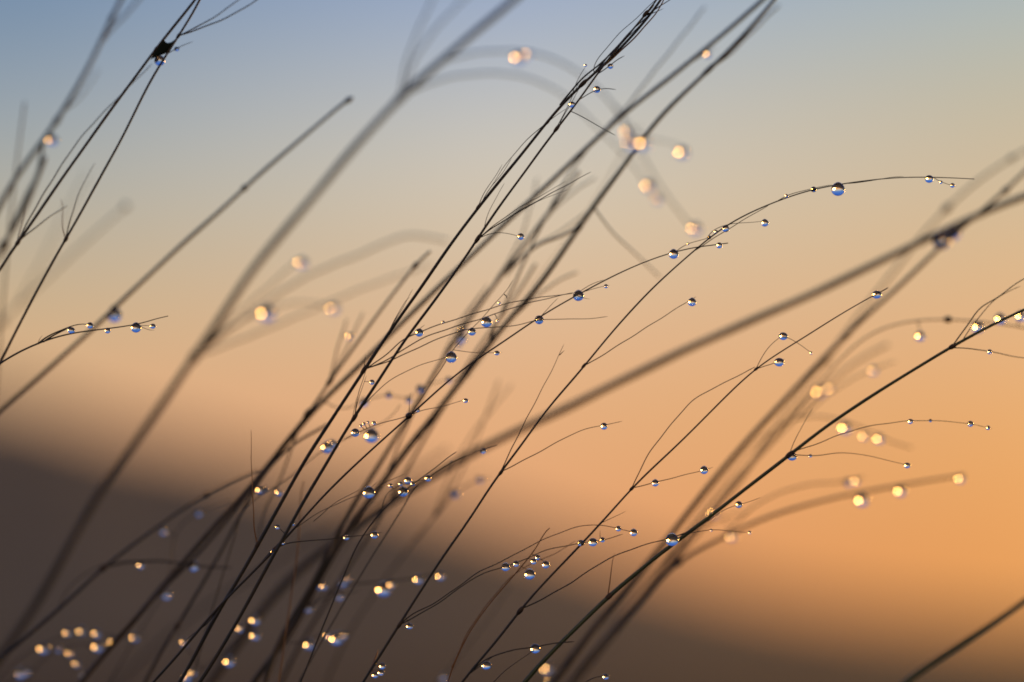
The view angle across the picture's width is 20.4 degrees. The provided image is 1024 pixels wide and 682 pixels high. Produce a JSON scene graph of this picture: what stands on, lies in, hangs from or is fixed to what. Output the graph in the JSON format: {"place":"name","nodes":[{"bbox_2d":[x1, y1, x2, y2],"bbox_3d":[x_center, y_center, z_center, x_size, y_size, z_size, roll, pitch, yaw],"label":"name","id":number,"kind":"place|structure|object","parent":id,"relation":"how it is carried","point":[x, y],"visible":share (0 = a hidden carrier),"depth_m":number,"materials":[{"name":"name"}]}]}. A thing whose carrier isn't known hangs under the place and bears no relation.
{"place":"outdoors","nodes":[
{"label":"outdoors","id":0,"kind":"place"},
{"bbox_2d":[251,630,259,639],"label":"dew drop","id":1,"kind":"object","parent":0,"point":[255,634],"visible":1,"depth_m":0.63,"materials":[{"name":"liquid"}]},
{"bbox_2d":[330,631,342,644],"bbox_3d":[-0.039,0.066,0.634,0.003,0.003,0.003,1,-6,-13],"label":"dew drop","id":2,"kind":"object","parent":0,"point":[336,638],"visible":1,"depth_m":0.63,"materials":[{"name":"liquid"}]},
{"bbox_2d":[0,397,1023,667],"bbox_3d":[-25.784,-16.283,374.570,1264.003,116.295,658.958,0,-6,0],"label":"hill","id":3,"kind":"structure","parent":0,"point":[56,467],"depth_m":247.61,"materials":[{"name":"soil"}]},
{"bbox_2d":[0,667,1023,681],"bbox_3d":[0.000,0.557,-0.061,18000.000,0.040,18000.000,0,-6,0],"label":"ground","id":4,"kind":"structure","parent":0,"point":[727,674],"depth_m":80.56,"materials":[{"name":"soil"}]},
{"bbox_2d":[0,102,25,347],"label":"grass stem","id":5,"kind":"object","parent":4,"relation":"on","point":[10,224],"visible":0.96,"depth_m":0.65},
{"bbox_2d":[15,667,24,677],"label":"dew drop","id":6,"kind":"object","parent":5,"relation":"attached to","point":[19,672],"visible":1,"depth_m":0.64,"materials":[{"name":"liquid"}]},
{"bbox_2d":[0,156,46,252],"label":"grass stem","id":7,"kind":"object","parent":4,"relation":"on","point":[4,243],"visible":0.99,"depth_m":0.65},
{"bbox_2d":[26,643,93,681],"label":"grass stem","id":8,"kind":"object","parent":4,"relation":"on","point":[47,655],"visible":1,"depth_m":0.64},
{"bbox_2d":[0,173,128,325],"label":"grass stem","id":9,"kind":"object","parent":4,"relation":"on","point":[124,206],"visible":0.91,"depth_m":0.70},
{"bbox_2d":[0,0,138,255],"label":"grass stem","id":10,"kind":"object","parent":4,"relation":"on","point":[67,105],"visible":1,"depth_m":0.65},
{"bbox_2d":[47,135,57,145],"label":"dew drop","id":11,"kind":"object","parent":10,"relation":"attached to","point":[52,140],"visible":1,"depth_m":0.65,"materials":[{"name":"liquid"}]},
{"bbox_2d":[0,632,145,677],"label":"grass stem","id":12,"kind":"object","parent":4,"relation":"on","point":[51,640],"visible":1,"depth_m":0.64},
{"bbox_2d":[38,643,48,653],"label":"dew drop","id":13,"kind":"object","parent":12,"relation":"attached to","point":[43,648],"visible":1,"depth_m":0.64,"materials":[{"name":"liquid"}]},
{"bbox_2d":[0,316,167,363],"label":"grass stem","id":14,"kind":"object","parent":4,"relation":"on","point":[42,341],"visible":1,"depth_m":0.60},
{"bbox_2d":[131,322,140,332],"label":"dew drop","id":15,"kind":"object","parent":14,"relation":"attached to","point":[135,327],"visible":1,"depth_m":0.60,"materials":[{"name":"liquid"}]},
{"bbox_2d":[0,0,195,270],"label":"grass stem","id":16,"kind":"object","parent":4,"relation":"on","point":[24,231],"visible":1,"depth_m":0.61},
{"bbox_2d":[0,0,256,364],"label":"grass stem","id":17,"kind":"object","parent":4,"relation":"on","point":[66,237],"visible":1,"depth_m":0.61,"materials":[{"name":"brown"}]},
{"bbox_2d":[154,55,164,65],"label":"dew drop","id":18,"kind":"object","parent":17,"relation":"attached to","point":[158,60],"visible":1,"depth_m":0.61,"materials":[{"name":"liquid"}]},
{"bbox_2d":[151,40,173,58],"bbox_3d":[-0.074,-0.062,0.608,0.006,0.005,0.001,0,-6,0],"label":"leaf scrap","id":19,"kind":"object","parent":17,"relation":"attached to","point":[163,47],"visible":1,"depth_m":0.61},
{"bbox_2d":[0,468,259,660],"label":"grass stem","id":20,"kind":"object","parent":4,"relation":"on","point":[103,567],"visible":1,"depth_m":0.63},
{"bbox_2d":[188,561,198,570],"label":"dew drop","id":21,"kind":"object","parent":20,"relation":"attached to","point":[193,566],"visible":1,"depth_m":0.63,"materials":[{"name":"liquid"}]},
{"bbox_2d":[109,499,231,681],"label":"grass stem","id":22,"kind":"object","parent":4,"relation":"on","point":[161,594],"visible":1,"depth_m":0.64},
{"bbox_2d":[162,589,170,598],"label":"dew drop","id":23,"kind":"object","parent":22,"relation":"attached to","point":[166,593],"visible":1,"depth_m":0.64,"materials":[{"name":"liquid"}]},
{"bbox_2d":[0,96,353,412],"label":"grass stem","id":24,"kind":"object","parent":4,"relation":"on","point":[131,291],"visible":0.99,"depth_m":0.64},
{"bbox_2d":[107,308,121,321],"bbox_3d":[-0.089,-0.006,0.636,0.003,0.003,0.003,-10,-11,41],"label":"dew drop","id":25,"kind":"object","parent":24,"relation":"attached to","point":[114,315],"visible":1,"depth_m":0.64,"materials":[{"name":"liquid"}]},
{"bbox_2d":[187,608,263,681],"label":"grass stem","id":26,"kind":"object","parent":4,"relation":"on","point":[225,649],"visible":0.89,"depth_m":0.64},
{"bbox_2d":[251,615,259,624],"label":"dew drop","id":27,"kind":"object","parent":26,"relation":"attached to","point":[255,619],"visible":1,"depth_m":0.63,"materials":[{"name":"liquid"}]},
{"bbox_2d":[143,423,326,681],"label":"grass stem","id":28,"kind":"object","parent":4,"relation":"on","point":[177,625],"visible":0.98,"depth_m":0.63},
{"bbox_2d":[80,250,468,681],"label":"grass stem","id":29,"kind":"object","parent":4,"relation":"on","point":[307,413],"visible":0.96,"depth_m":0.63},
{"bbox_2d":[115,447,447,681],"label":"grass stem","id":30,"kind":"object","parent":4,"relation":"on","point":[153,647],"visible":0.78,"depth_m":0.70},
{"bbox_2d":[278,480,303,681],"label":"grass stem","id":31,"kind":"object","parent":4,"relation":"on","point":[292,587],"visible":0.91,"depth_m":0.62,"materials":[{"name":"brown"}]},
{"bbox_2d":[191,405,399,681],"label":"grass stem","id":32,"kind":"object","parent":4,"relation":"on","point":[236,531],"visible":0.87,"depth_m":0.62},
{"bbox_2d":[0,0,690,662],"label":"grass stem","id":33,"kind":"object","parent":4,"relation":"on","point":[212,338],"visible":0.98,"depth_m":0.67,"materials":[{"name":"plant"}]},
{"bbox_2d":[259,305,274,320],"bbox_3d":[-0.058,-0.007,0.670,0.004,0.004,0.004,5,-13,-36],"label":"dew drop","id":34,"kind":"object","parent":33,"relation":"attached to","point":[266,312],"visible":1,"depth_m":0.67,"materials":[{"name":"liquid"}]},
{"bbox_2d":[297,257,307,267],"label":"dew drop","id":35,"kind":"object","parent":33,"relation":"attached to","point":[302,262],"visible":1,"depth_m":0.67,"materials":[{"name":"liquid"}]},
{"bbox_2d":[329,303,338,312],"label":"dew drop","id":36,"kind":"object","parent":33,"relation":"attached to","point":[333,307],"visible":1,"depth_m":0.67,"materials":[{"name":"liquid"}]},
{"bbox_2d":[513,52,524,63],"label":"dew drop","id":37,"kind":"object","parent":33,"relation":"attached to","point":[518,57],"visible":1,"depth_m":0.67,"materials":[{"name":"liquid"}]},
{"bbox_2d":[643,180,654,191],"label":"dew drop","id":38,"kind":"object","parent":33,"relation":"attached to","point":[648,185],"visible":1,"depth_m":0.67,"materials":[{"name":"liquid"}]},
{"bbox_2d":[653,194,661,203],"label":"dew drop","id":39,"kind":"object","parent":33,"relation":"attached to","point":[657,198],"visible":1,"depth_m":0.67,"materials":[{"name":"liquid"}]},
{"bbox_2d":[677,146,688,158],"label":"dew drop","id":40,"kind":"object","parent":33,"relation":"attached to","point":[682,152],"visible":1,"depth_m":0.66,"materials":[{"name":"liquid"}]},
{"bbox_2d":[689,222,701,234],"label":"dew drop","id":41,"kind":"object","parent":33,"relation":"attached to","point":[695,228],"visible":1,"depth_m":0.67,"materials":[{"name":"liquid"}]},
{"bbox_2d":[271,573,436,669],"bbox_3d":[-0.075,0.346,0.617,0.122,0.590,0.012,-2,-7,21],"label":"grass stem","id":42,"kind":"object","parent":4,"relation":"on","point":[312,604],"visible":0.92,"depth_m":0.63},
{"bbox_2d":[224,655,234,665],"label":"dew drop","id":43,"kind":"object","parent":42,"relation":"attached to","point":[229,660],"visible":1,"depth_m":0.63,"materials":[{"name":"liquid"}]},
{"bbox_2d":[304,639,314,649],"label":"dew drop","id":44,"kind":"object","parent":42,"relation":"attached to","point":[309,644],"visible":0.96,"depth_m":0.63,"materials":[{"name":"liquid"}]},
{"bbox_2d":[376,582,390,595],"bbox_3d":[-0.029,0.055,0.633,0.003,0.003,0.003,-2,-6,-3],"label":"dew drop","id":45,"kind":"object","parent":42,"relation":"attached to","point":[383,588],"visible":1,"depth_m":0.63,"materials":[{"name":"liquid"}]},
{"bbox_2d":[414,574,422,582],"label":"dew drop","id":46,"kind":"object","parent":42,"relation":"attached to","point":[418,578],"visible":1,"depth_m":0.63,"materials":[{"name":"liquid"}]},
{"bbox_2d":[300,452,455,681],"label":"grass stem","id":47,"kind":"object","parent":4,"relation":"on","point":[351,558],"visible":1,"depth_m":0.60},
{"bbox_2d":[398,486,407,496],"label":"dew drop","id":48,"kind":"object","parent":47,"relation":"attached to","point":[402,491],"visible":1,"depth_m":0.60,"materials":[{"name":"liquid"}]},
{"bbox_2d":[298,445,497,681],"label":"grass stem","id":49,"kind":"object","parent":4,"relation":"on","point":[374,553],"visible":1,"depth_m":0.61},
{"bbox_2d":[280,263,536,681],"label":"grass stem","id":50,"kind":"object","parent":4,"relation":"on","point":[305,635],"visible":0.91,"depth_m":0.64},
{"bbox_2d":[325,380,511,681],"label":"grass stem","id":51,"kind":"object","parent":4,"relation":"on","point":[437,511],"visible":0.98,"depth_m":0.66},
{"bbox_2d":[451,488,459,496],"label":"dew drop","id":52,"kind":"object","parent":51,"relation":"attached to","point":[455,492],"visible":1,"depth_m":0.65,"materials":[{"name":"liquid"}]},
{"bbox_2d":[178,0,663,681],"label":"grass stem","id":53,"kind":"object","parent":4,"relation":"on","point":[374,354],"visible":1,"depth_m":0.60,"materials":[{"name":"brown"}]},
{"bbox_2d":[481,316,491,326],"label":"dew drop","id":54,"kind":"object","parent":53,"relation":"attached to","point":[486,321],"visible":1,"depth_m":0.60,"materials":[{"name":"liquid"}]},
{"bbox_2d":[78,0,764,681],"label":"grass stem","id":55,"kind":"object","parent":4,"relation":"on","point":[438,286],"visible":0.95,"depth_m":0.63,"materials":[{"name":"plant"}]},
{"bbox_2d":[263,170,595,681],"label":"grass stem","id":56,"kind":"object","parent":4,"relation":"on","point":[507,267],"visible":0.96,"depth_m":0.63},
{"bbox_2d":[457,333,466,342],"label":"dew drop","id":57,"kind":"object","parent":56,"relation":"attached to","point":[460,337],"visible":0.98,"depth_m":0.64,"materials":[{"name":"liquid"}]},
{"bbox_2d":[198,0,669,681],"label":"grass stem","id":58,"kind":"object","parent":4,"relation":"on","point":[352,420],"visible":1,"depth_m":0.60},
{"bbox_2d":[152,238,727,681],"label":"grass stem","id":59,"kind":"object","parent":4,"relation":"on","point":[212,614],"visible":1,"depth_m":0.60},
{"bbox_2d":[321,440,332,452],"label":"dew drop","id":60,"kind":"object","parent":59,"relation":"attached to","point":[326,446],"visible":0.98,"depth_m":0.62,"materials":[{"name":"liquid"}]},
{"bbox_2d":[363,486,374,498],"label":"dew drop","id":61,"kind":"object","parent":59,"relation":"attached to","point":[368,492],"visible":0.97,"depth_m":0.60,"materials":[{"name":"liquid"}]},
{"bbox_2d":[364,428,378,442],"bbox_3d":[-0.031,0.021,0.623,0.003,0.003,0.003,1,-6,-14],"label":"dew drop","id":62,"kind":"object","parent":59,"relation":"attached to","point":[371,435],"visible":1,"depth_m":0.62,"materials":[{"name":"liquid"}]},
{"bbox_2d":[446,351,456,362],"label":"dew drop","id":63,"kind":"object","parent":59,"relation":"attached to","point":[451,356],"visible":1,"depth_m":0.60,"materials":[{"name":"liquid"}]},
{"bbox_2d":[524,568,534,579],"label":"dew drop","id":64,"kind":"object","parent":59,"relation":"attached to","point":[529,573],"visible":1,"depth_m":0.60,"materials":[{"name":"liquid"}]},
{"bbox_2d":[535,315,543,323],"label":"dew drop","id":65,"kind":"object","parent":59,"relation":"attached to","point":[539,319],"visible":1,"depth_m":0.60,"materials":[{"name":"liquid"}]},
{"bbox_2d":[573,290,583,300],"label":"dew drop","id":66,"kind":"object","parent":59,"relation":"attached to","point":[578,295],"visible":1,"depth_m":0.60,"materials":[{"name":"liquid"}]},
{"bbox_2d":[669,249,678,258],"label":"dew drop","id":67,"kind":"object","parent":59,"relation":"attached to","point":[673,253],"visible":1,"depth_m":0.60,"materials":[{"name":"liquid"}]},
{"bbox_2d":[265,126,639,681],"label":"grass stem","id":68,"kind":"object","parent":4,"relation":"on","point":[434,415],"visible":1,"depth_m":0.55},
{"bbox_2d":[622,127,630,135],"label":"dew drop","id":69,"kind":"object","parent":68,"relation":"attached to","point":[626,131],"visible":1,"depth_m":0.54,"materials":[{"name":"liquid"}]},
{"bbox_2d":[624,136,636,149],"bbox_3d":[0.023,-0.038,0.544,0.002,0.003,0.002,2,-7,-16],"label":"dew drop","id":70,"kind":"object","parent":68,"relation":"attached to","point":[630,143],"visible":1,"depth_m":0.54,"materials":[{"name":"liquid"}]},
{"bbox_2d":[637,137,649,149],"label":"dew drop","id":71,"kind":"object","parent":68,"relation":"attached to","point":[643,143],"visible":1,"depth_m":0.54,"materials":[{"name":"liquid"}]},
{"bbox_2d":[437,583,511,681],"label":"grass stem","id":72,"kind":"object","parent":4,"relation":"on","point":[478,631],"visible":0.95,"depth_m":0.65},
{"bbox_2d":[447,528,574,681],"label":"grass stem","id":73,"kind":"object","parent":4,"relation":"on","point":[479,616],"visible":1,"depth_m":0.60,"materials":[{"name":"brown"}]},
{"bbox_2d":[250,0,779,681],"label":"grass stem","id":74,"kind":"object","parent":4,"relation":"on","point":[738,42],"visible":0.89,"depth_m":0.63,"materials":[{"name":"plant"}]},
{"bbox_2d":[206,193,1023,681],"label":"grass stem","id":75,"kind":"object","parent":4,"relation":"on","point":[310,561],"visible":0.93,"depth_m":0.66,"materials":[{"name":"plant"}]},
{"bbox_2d":[535,512,743,681],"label":"grass stem","id":76,"kind":"object","parent":4,"relation":"on","point":[563,659],"visible":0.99,"depth_m":0.66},
{"bbox_2d":[542,662,553,672],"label":"dew drop","id":77,"kind":"object","parent":76,"relation":"attached to","point":[547,667],"visible":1,"depth_m":0.66,"materials":[{"name":"liquid"}]},
{"bbox_2d":[362,176,971,681],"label":"grass stem","id":78,"kind":"object","parent":4,"relation":"on","point":[404,618],"visible":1,"depth_m":0.60,"materials":[{"name":"brown"}]},
{"bbox_2d":[501,562,509,570],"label":"dew drop","id":79,"kind":"object","parent":78,"relation":"attached to","point":[505,566],"visible":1,"depth_m":0.60,"materials":[{"name":"liquid"}]},
{"bbox_2d":[588,538,596,545],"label":"dew drop","id":80,"kind":"object","parent":78,"relation":"attached to","point":[592,541],"visible":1,"depth_m":0.60,"materials":[{"name":"liquid"}]},
{"bbox_2d":[831,182,844,195],"bbox_3d":[0.069,-0.032,0.601,0.003,0.003,0.003,-4,-11,31],"label":"dew drop","id":81,"kind":"object","parent":78,"relation":"attached to","point":[837,188],"visible":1,"depth_m":0.60,"materials":[{"name":"liquid"}]},
{"bbox_2d":[461,287,887,681],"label":"grass stem","id":82,"kind":"object","parent":4,"relation":"on","point":[518,612],"visible":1,"depth_m":0.60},
{"bbox_2d":[481,661,490,669],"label":"dew drop","id":83,"kind":"object","parent":82,"relation":"attached to","point":[485,665],"visible":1,"depth_m":0.60,"materials":[{"name":"liquid"}]},
{"bbox_2d":[530,644,539,652],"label":"dew drop","id":84,"kind":"object","parent":82,"relation":"attached to","point":[534,648],"visible":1,"depth_m":0.60,"materials":[{"name":"liquid"}]},
{"bbox_2d":[665,533,678,545],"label":"dew drop","id":85,"kind":"object","parent":82,"relation":"attached to","point":[671,539],"visible":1,"depth_m":0.60,"materials":[{"name":"liquid"}]},
{"bbox_2d":[774,358,783,366],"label":"dew drop","id":86,"kind":"object","parent":82,"relation":"attached to","point":[779,362],"visible":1,"depth_m":0.60,"materials":[{"name":"liquid"}]},
{"bbox_2d":[872,291,881,298],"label":"dew drop","id":87,"kind":"object","parent":82,"relation":"attached to","point":[876,294],"visible":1,"depth_m":0.60,"materials":[{"name":"liquid"}]},
{"bbox_2d":[573,343,888,681],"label":"grass stem","id":88,"kind":"object","parent":4,"relation":"on","point":[748,466],"visible":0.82,"depth_m":0.67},
{"bbox_2d":[814,386,823,396],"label":"dew drop","id":89,"kind":"object","parent":88,"relation":"attached to","point":[818,391],"visible":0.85,"depth_m":0.67,"materials":[{"name":"liquid"}]},
{"bbox_2d":[569,361,911,679],"bbox_3d":[-0.046,0.320,0.632,0.276,0.632,0.005,-1,-6,7],"label":"grass stem","id":90,"kind":"object","parent":4,"relation":"on","point":[632,604],"visible":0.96,"depth_m":0.65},
{"bbox_2d":[869,366,877,374],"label":"dew drop","id":91,"kind":"object","parent":90,"relation":"attached to","point":[873,370],"visible":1,"depth_m":0.65,"materials":[{"name":"liquid"}]},
{"bbox_2d":[568,474,964,681],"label":"grass stem","id":92,"kind":"object","parent":4,"relation":"on","point":[608,636],"visible":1,"depth_m":0.65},
{"bbox_2d":[839,421,850,433],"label":"dew drop","id":93,"kind":"object","parent":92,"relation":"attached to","point":[845,426],"visible":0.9,"depth_m":0.65,"materials":[{"name":"liquid"}]},
{"bbox_2d":[856,493,867,505],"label":"dew drop","id":94,"kind":"object","parent":92,"relation":"attached to","point":[861,499],"visible":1,"depth_m":0.65,"materials":[{"name":"liquid"}]},
{"bbox_2d":[875,433,883,442],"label":"dew drop","id":95,"kind":"object","parent":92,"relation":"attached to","point":[879,437],"visible":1,"depth_m":0.65,"materials":[{"name":"liquid"}]},
{"bbox_2d":[895,485,905,495],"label":"dew drop","id":96,"kind":"object","parent":92,"relation":"attached to","point":[900,490],"visible":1,"depth_m":0.65,"materials":[{"name":"liquid"}]},
{"bbox_2d":[522,279,1023,681],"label":"grass stem","id":97,"kind":"object","parent":4,"relation":"on","point":[551,652],"visible":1,"depth_m":0.60,"materials":[{"name":"brown"}]},
{"bbox_2d":[549,171,1023,681],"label":"grass stem","id":98,"kind":"object","parent":4,"relation":"on","point":[565,666],"visible":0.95,"depth_m":0.64,"materials":[{"name":"plant"}]},
{"bbox_2d":[933,232,949,248],"bbox_3d":[0.098,-0.023,0.645,0.004,0.004,0.004,2,-8,-16],"label":"dew drop","id":99,"kind":"object","parent":98,"relation":"attached to","point":[941,240],"visible":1,"depth_m":0.64,"materials":[{"name":"liquid"}]},
{"bbox_2d":[948,227,960,239],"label":"dew drop","id":100,"kind":"object","parent":98,"relation":"attached to","point":[954,233],"visible":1,"depth_m":0.64,"materials":[{"name":"liquid"}]},
{"bbox_2d":[577,316,1023,681],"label":"grass stem","id":101,"kind":"object","parent":4,"relation":"on","point":[947,319],"visible":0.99,"depth_m":0.64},
{"bbox_2d":[915,331,924,340],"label":"dew drop","id":102,"kind":"object","parent":101,"relation":"hanging from","point":[919,335],"visible":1,"depth_m":0.63,"materials":[{"name":"liquid"}]},
{"bbox_2d":[972,321,983,331],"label":"dew drop","id":103,"kind":"object","parent":101,"relation":"attached to","point":[977,326],"visible":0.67,"depth_m":0.63,"materials":[{"name":"liquid"}]},
{"bbox_2d":[994,313,1005,323],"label":"dew drop","id":104,"kind":"object","parent":101,"relation":"attached to","point":[998,316],"visible":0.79,"depth_m":0.63,"materials":[{"name":"liquid"}]},
{"bbox_2d":[1015,312,1023,321],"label":"dew drop","id":105,"kind":"object","parent":101,"relation":"attached to","point":[1019,317],"visible":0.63,"depth_m":0.63,"materials":[{"name":"liquid"}]},
{"bbox_2d":[605,150,1023,635],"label":"grass stem","id":106,"kind":"object","parent":4,"relation":"on","point":[947,208],"visible":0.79,"depth_m":0.67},
{"bbox_2d":[902,598,1023,681],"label":"grass stem","id":107,"kind":"object","parent":4,"relation":"on","point":[938,658],"visible":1,"depth_m":0.64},
{"bbox_3d":[-0.068,0.356,0.625,0.068,0.576,0.032,0,-6,0],"label":"grass stem","id":108,"kind":"object","parent":4,"relation":"on","visible":0},
{"bbox_2d":[93,641,102,650],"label":"dew drop","id":109,"kind":"object","parent":108,"relation":"attached to","point":[97,645],"visible":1,"depth_m":0.64,"materials":[{"name":"liquid"}]},
{"bbox_2d":[0,0,1023,625],"label":"sky","id":110,"kind":"structure","parent":0,"point":[823,93],"materials":[{"name":"orange"}]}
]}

